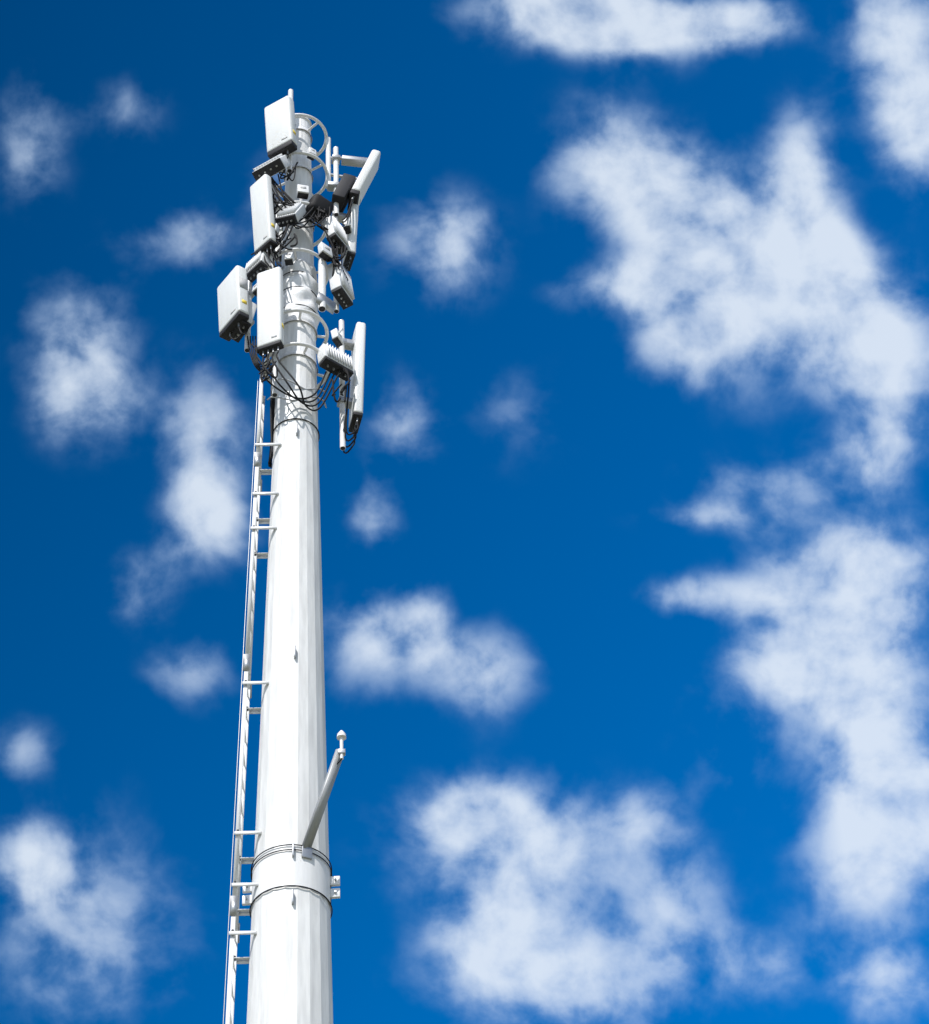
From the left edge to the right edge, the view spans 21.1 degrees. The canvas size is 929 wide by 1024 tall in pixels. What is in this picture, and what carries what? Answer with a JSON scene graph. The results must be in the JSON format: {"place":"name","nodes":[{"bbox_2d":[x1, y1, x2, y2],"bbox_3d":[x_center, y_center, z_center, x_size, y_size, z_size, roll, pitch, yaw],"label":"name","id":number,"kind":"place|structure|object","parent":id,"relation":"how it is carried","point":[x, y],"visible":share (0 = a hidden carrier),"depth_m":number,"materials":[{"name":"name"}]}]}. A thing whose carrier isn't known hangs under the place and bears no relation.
{"place":"outdoors","nodes":[
{"label":"outdoors","id":0,"kind":"place"},
{"bbox_2d":[0,0,928,1023],"label":"sky","id":1,"kind":"structure","parent":0,"point":[624,523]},
{"bbox_3d":[-0.889,14.375,10.937,2.600,0.300,2.600,1,-47,-4],"label":"foundation pad","id":2,"kind":"object","parent":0,"visible":0},
{"bbox_2d":[246,117,332,1023],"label":"monopole tower","id":3,"kind":"structure","parent":2,"relation":"on","point":[290,971],"depth_m":24.00,"materials":[{"name":"white metal"}]},
{"bbox_2d":[223,370,280,1023],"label":"climbing ladder","id":4,"kind":"object","parent":3,"relation":"attached to","point":[235,913],"visible":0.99,"depth_m":24.15,"materials":[{"name":"white metal"}]},
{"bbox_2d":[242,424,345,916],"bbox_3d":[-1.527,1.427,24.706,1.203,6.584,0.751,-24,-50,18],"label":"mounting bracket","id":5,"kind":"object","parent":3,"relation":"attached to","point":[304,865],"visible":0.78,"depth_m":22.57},
{"bbox_2d":[217,89,380,467],"bbox_3d":[-1.981,-2.928,29.651,1.835,7.143,1.238,19,-51,-20],"label":"antenna cluster","id":6,"kind":"object","parent":3,"relation":"attached to","point":[291,289],"visible":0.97,"depth_m":28.98,"materials":[{"name":"white paint"}]}
]}

